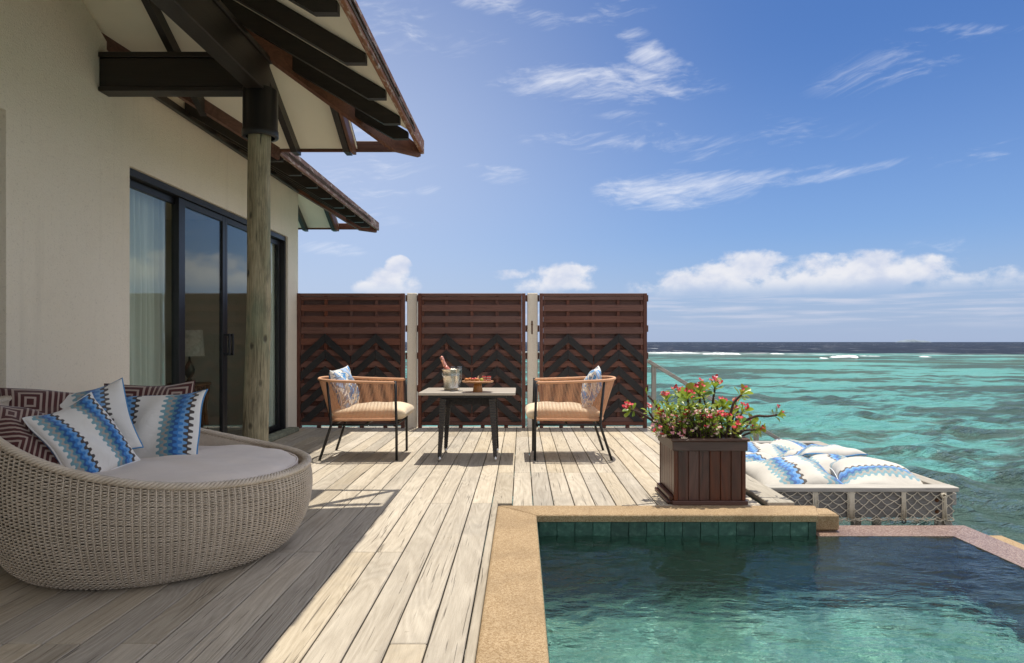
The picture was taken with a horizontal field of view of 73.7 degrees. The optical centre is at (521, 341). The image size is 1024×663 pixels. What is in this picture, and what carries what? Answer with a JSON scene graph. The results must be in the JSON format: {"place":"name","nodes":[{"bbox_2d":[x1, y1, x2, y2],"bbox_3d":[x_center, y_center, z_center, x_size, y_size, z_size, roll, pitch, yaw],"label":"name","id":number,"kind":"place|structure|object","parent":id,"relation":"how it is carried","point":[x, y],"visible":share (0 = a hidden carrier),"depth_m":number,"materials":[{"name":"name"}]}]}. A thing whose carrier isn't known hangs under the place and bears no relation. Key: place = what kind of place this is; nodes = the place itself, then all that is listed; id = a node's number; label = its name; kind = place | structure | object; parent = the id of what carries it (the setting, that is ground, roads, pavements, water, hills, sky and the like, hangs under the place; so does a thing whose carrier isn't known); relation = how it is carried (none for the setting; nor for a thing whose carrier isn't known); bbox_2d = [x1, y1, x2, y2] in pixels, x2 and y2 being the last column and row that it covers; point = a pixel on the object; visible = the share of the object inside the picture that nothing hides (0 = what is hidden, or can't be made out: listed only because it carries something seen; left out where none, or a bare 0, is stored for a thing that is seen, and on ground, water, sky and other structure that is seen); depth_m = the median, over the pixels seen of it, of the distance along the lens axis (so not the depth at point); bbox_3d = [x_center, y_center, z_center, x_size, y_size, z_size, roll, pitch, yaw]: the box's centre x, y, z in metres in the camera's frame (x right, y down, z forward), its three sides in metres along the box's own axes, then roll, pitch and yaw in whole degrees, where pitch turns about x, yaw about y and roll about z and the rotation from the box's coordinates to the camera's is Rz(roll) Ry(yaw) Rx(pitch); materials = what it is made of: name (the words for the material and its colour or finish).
{"place":"outdoors","nodes":[
{"label":"outdoors","id":0,"kind":"place"},
{"bbox_2d":[167,382,210,428],"bbox_3d":[-3.950,0.794,8.120,0.476,0.612,0.476,0,0,0],"label":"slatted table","id":1,"kind":"object","parent":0,"point":[204,413],"visible":0.23,"depth_m":8.11,"materials":[{"name":"brown wood"}]},
{"bbox_2d":[185,330,204,381],"bbox_3d":[-3.950,0.173,8.120,0.330,0.627,0.330,0,0,0],"label":"table lamp","id":2,"kind":"object","parent":1,"relation":"on","point":[194,343],"visible":0.73,"depth_m":8.04,"materials":[{"name":"beige metal"}]},
{"bbox_2d":[298,0,1023,341],"label":"sky","id":3,"kind":"structure","parent":0,"point":[757,170],"materials":[{"name":"blue"}]},
{"bbox_2d":[302,342,1023,646],"bbox_3d":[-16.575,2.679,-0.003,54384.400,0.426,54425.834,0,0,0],"label":"sea","id":4,"kind":"structure","parent":0,"point":[951,413],"depth_m":31.04,"materials":[{"name":"liquid"}]},
{"bbox_2d":[0,427,793,662],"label":"deck","id":5,"kind":"structure","parent":4,"relation":"in","point":[376,557],"depth_m":3.29,"materials":[{"name":"brown wood"}]},
{"bbox_2d":[0,395,312,590],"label":"daybed","id":6,"kind":"object","parent":5,"relation":"on","point":[220,502],"visible":0.83,"depth_m":2.99,"materials":[{"name":"grey wicker"}]},
{"bbox_2d":[0,405,59,464],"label":"pillow","id":7,"kind":"object","parent":6,"relation":"on","point":[16,431],"visible":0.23,"depth_m":3.25,"materials":[{"name":"red fabric"}]},
{"bbox_2d":[0,388,72,414],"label":"pillow","id":8,"kind":"object","parent":6,"relation":"on","point":[46,402],"visible":0.17,"depth_m":3.59,"materials":[{"name":"red fabric"}]},
{"bbox_2d":[22,392,139,472],"bbox_3d":[-2.199,0.502,3.419,0.197,0.438,0.358,-39,-1,28],"label":"pillow","id":9,"kind":"object","parent":6,"relation":"on","point":[84,433],"visible":0.82,"depth_m":3.37,"materials":[{"name":"fabric"}]},
{"bbox_2d":[60,377,143,448],"bbox_3d":[-2.360,0.461,3.679,0.487,0.448,0.171,-19,-21,-24],"label":"pillow","id":10,"kind":"object","parent":6,"relation":"on","point":[111,399],"visible":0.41,"depth_m":3.71,"materials":[{"name":"fabric"}]},
{"bbox_2d":[104,380,194,396],"bbox_3d":[-2.281,0.466,4.170,0.528,0.448,0.159,-2,-20,-9],"label":"pillow","id":11,"kind":"object","parent":6,"relation":"on","point":[174,389],"visible":0.16,"depth_m":4.20,"materials":[{"name":"red fabric"}]},
{"bbox_2d":[126,389,207,457],"bbox_3d":[-2.126,0.508,3.920,0.577,0.478,0.177,-6,-32,-6],"label":"pillow","id":12,"kind":"object","parent":6,"relation":"on","point":[165,425],"visible":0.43,"depth_m":3.89,"materials":[{"name":"fabric"}]},
{"bbox_2d":[0,0,423,441],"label":"villa","id":13,"kind":"object","parent":5,"relation":"on","point":[207,122],"visible":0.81,"depth_m":4.63,"materials":[{"name":"beige paint"}]},
{"bbox_2d":[130,188,164,385],"bbox_3d":[-3.120,-0.155,5.520,0.083,2.450,0.932,0,0,0],"label":"curtain","id":14,"kind":"object","parent":13,"relation":"hanging from","point":[147,290],"visible":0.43,"depth_m":5.70,"materials":[{"name":"white fabric"}]},
{"bbox_2d":[130,168,285,433],"bbox_3d":[-2.927,-0.095,6.692,0.171,2.385,3.377,0,0,0],"label":"sliding door","id":15,"kind":"structure","parent":13,"relation":"in","point":[179,200],"depth_m":6.65,"materials":[{"name":"black metal"}]},
{"bbox_2d":[269,244,274,425],"bbox_3d":[-3.025,-0.155,8.217,0.041,2.450,0.587,0,0,0],"label":"curtain","id":16,"kind":"object","parent":13,"relation":"hanging from","point":[272,389],"visible":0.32,"depth_m":8.26,"materials":[{"name":"white fabric"}]},
{"bbox_2d":[297,293,406,427],"bbox_3d":[-2.182,0.239,8.759,1.432,1.722,0.112,0,0,0],"label":"fence panel","id":17,"kind":"object","parent":5,"relation":"on","point":[360,334],"visible":0.77,"depth_m":8.72,"materials":[{"name":"brown wood"}]},
{"bbox_2d":[318,376,413,460],"bbox_3d":[-1.515,0.719,6.620,0.870,0.769,0.660,0,0,-1],"label":"armchair","id":18,"kind":"object","parent":5,"relation":"on","point":[370,411],"visible":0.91,"depth_m":6.33,"materials":[{"name":"fabric"}]},
{"bbox_2d":[329,366,359,408],"bbox_3d":[-1.705,0.446,6.599,0.173,0.408,0.448,-18,2,8],"label":"pillow","id":19,"kind":"object","parent":18,"relation":"on","point":[344,373],"visible":0.63,"depth_m":6.48,"materials":[{"name":"blue fabric"}]},
{"bbox_2d":[407,293,417,427],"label":"pillar","id":20,"kind":"structure","parent":5,"relation":"on","point":[412,349],"depth_m":8.77,"materials":[{"name":"beige paint"}]},
{"bbox_2d":[418,388,515,461],"bbox_3d":[-0.499,0.781,6.560,0.886,0.638,0.670,0,0,0],"label":"side table","id":21,"kind":"object","parent":5,"relation":"on","point":[469,396],"visible":1,"depth_m":6.30,"materials":[{"name":"stone"}]},
{"bbox_2d":[442,369,460,390],"bbox_3d":[-0.672,0.359,6.525,0.183,0.203,0.183,0,0,0],"label":"ice bucket","id":22,"kind":"object","parent":21,"relation":"on","point":[450,382],"visible":0.96,"depth_m":6.46,"materials":[{"name":"metal"}]},
{"bbox_2d":[440,356,449,368],"bbox_3d":[-0.693,0.288,6.525,0.179,0.308,0.084,0,0,0],"label":"wine bottle","id":23,"kind":"object","parent":22,"relation":"in","point":[445,366],"visible":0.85,"depth_m":6.51,"materials":[{"name":"pink glass"}]},
{"bbox_2d":[462,380,492,391],"bbox_3d":[-0.404,0.410,6.310,0.292,0.104,0.292,0,0,0],"label":"cake stand","id":24,"kind":"object","parent":21,"relation":"on","point":[477,386],"visible":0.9,"depth_m":6.27,"materials":[{"name":"brown wood"}]},
{"bbox_2d":[417,293,526,427],"bbox_3d":[-0.636,0.239,8.759,1.432,1.722,0.112,0,0,0],"label":"fence panel","id":25,"kind":"object","parent":5,"relation":"on","point":[476,335],"visible":0.92,"depth_m":8.72,"materials":[{"name":"brown wood"}]},
{"bbox_2d":[527,293,537,429],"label":"pillar","id":26,"kind":"structure","parent":5,"relation":"on","point":[532,335],"depth_m":8.77,"materials":[{"name":"beige paint"}]},
{"bbox_2d":[525,376,615,460],"bbox_3d":[0.475,0.719,6.620,0.871,0.769,0.660,0,0,-1],"label":"armchair","id":27,"kind":"object","parent":5,"relation":"on","point":[555,410],"visible":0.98,"depth_m":6.33,"materials":[{"name":"beige fabric"}]},
{"bbox_2d":[581,366,601,407],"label":"pillow","id":28,"kind":"object","parent":27,"relation":"on","point":[595,374],"visible":0.66,"depth_m":6.43,"materials":[{"name":"blue fabric"}]},
{"bbox_2d":[538,293,647,427],"bbox_3d":[0.918,0.239,8.759,1.432,1.722,0.112,0,0,0],"label":"fence panel","id":29,"kind":"object","parent":5,"relation":"on","point":[583,334],"visible":0.81,"depth_m":8.72,"materials":[{"name":"brown wood"}]},
{"bbox_2d":[655,429,749,504],"bbox_3d":[1.260,0.875,4.843,0.548,0.449,0.529,0,0,0],"label":"planter box","id":30,"kind":"object","parent":5,"relation":"on","point":[703,471],"visible":0.92,"depth_m":4.60,"materials":[{"name":"brown wood"}]},
{"bbox_2d":[622,374,785,440],"bbox_3d":[1.272,0.477,4.833,1.171,0.486,0.545,0,0,0],"label":"flowering plant","id":31,"kind":"object","parent":30,"relation":"on","point":[706,423],"visible":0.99,"depth_m":4.72,"materials":[{"name":"green plant"}]},
{"bbox_2d":[647,360,780,440],"bbox_3d":[2.575,1.862,8.628,1.969,3.276,0.085,0,0,0],"label":"stair railing","id":32,"kind":"object","parent":5,"relation":"attached to","point":[654,366],"visible":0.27,"depth_m":8.60,"materials":[{"name":"silver metal"}]},
{"bbox_2d":[475,506,1023,662],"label":"pool","id":33,"kind":"structure","parent":5,"relation":"in","point":[513,628],"depth_m":4.30,"materials":[{"name":"green stone tile"},{"name":"tan sandstone"},{"name":"mosaic"}]},
{"bbox_2d":[539,535,1023,662],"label":"pool water","id":34,"kind":"structure","parent":33,"relation":"in","point":[735,599],"depth_m":3.23,"materials":[{"name":"teal liquid"}]},
{"bbox_2d":[749,441,958,524],"bbox_3d":[2.685,2.289,6.237,1.713,2.422,2.406,0,0,0],"label":"lounging net","id":35,"kind":"object","parent":5,"relation":"attached to","point":[855,504],"visible":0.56,"depth_m":5.07,"materials":[{"name":"fabric"}]},
{"bbox_2d":[746,452,773,462],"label":"pillow","id":36,"kind":"object","parent":35,"relation":"on","point":[751,456],"visible":0.06,"depth_m":6.11,"materials":[{"name":"fabric"}]},
{"bbox_2d":[746,442,784,457],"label":"pillow","id":37,"kind":"object","parent":35,"relation":"on","point":[769,449],"visible":0.15,"depth_m":6.65,"materials":[{"name":"fabric"}]},
{"bbox_2d":[770,439,806,451],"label":"pillow","id":38,"kind":"object","parent":35,"relation":"on","point":[783,445],"visible":0.21,"depth_m":6.85,"materials":[{"name":"fabric"}]},
{"bbox_2d":[746,455,842,483],"bbox_3d":[2.224,1.138,5.659,0.668,0.346,0.648,-3,10,-6],"label":"pillow","id":39,"kind":"object","parent":35,"relation":"on","point":[796,469],"visible":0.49,"depth_m":5.51,"materials":[{"name":"fabric"}]},
{"bbox_2d":[785,454,846,475],"bbox_3d":[2.731,1.153,6.101,0.608,0.291,0.588,1,6,2],"label":"pillow","id":40,"kind":"object","parent":35,"relation":"on","point":[824,461],"visible":0.09,"depth_m":6.03,"materials":[{"name":"fabric"}]},
{"bbox_2d":[784,444,867,457],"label":"pillow","id":41,"kind":"object","parent":35,"relation":"on","point":[810,450],"visible":0.41,"depth_m":6.18,"materials":[{"name":"fabric"}]},
{"bbox_2d":[830,456,922,483],"bbox_3d":[2.905,1.138,5.599,0.628,0.318,0.708,2,8,12],"label":"pillow","id":42,"kind":"object","parent":35,"relation":"on","point":[859,470],"visible":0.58,"depth_m":5.46,"materials":[{"name":"fabric"}]},
{"bbox_2d":[659,352,927,358],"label":"surf foam","id":43,"kind":"object","parent":4,"relation":"on","point":[842,356],"visible":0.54,"depth_m":146.20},
{"bbox_2d":[897,339,928,341],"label":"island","id":44,"kind":"structure","parent":0,"point":[912,340],"depth_m":5165.85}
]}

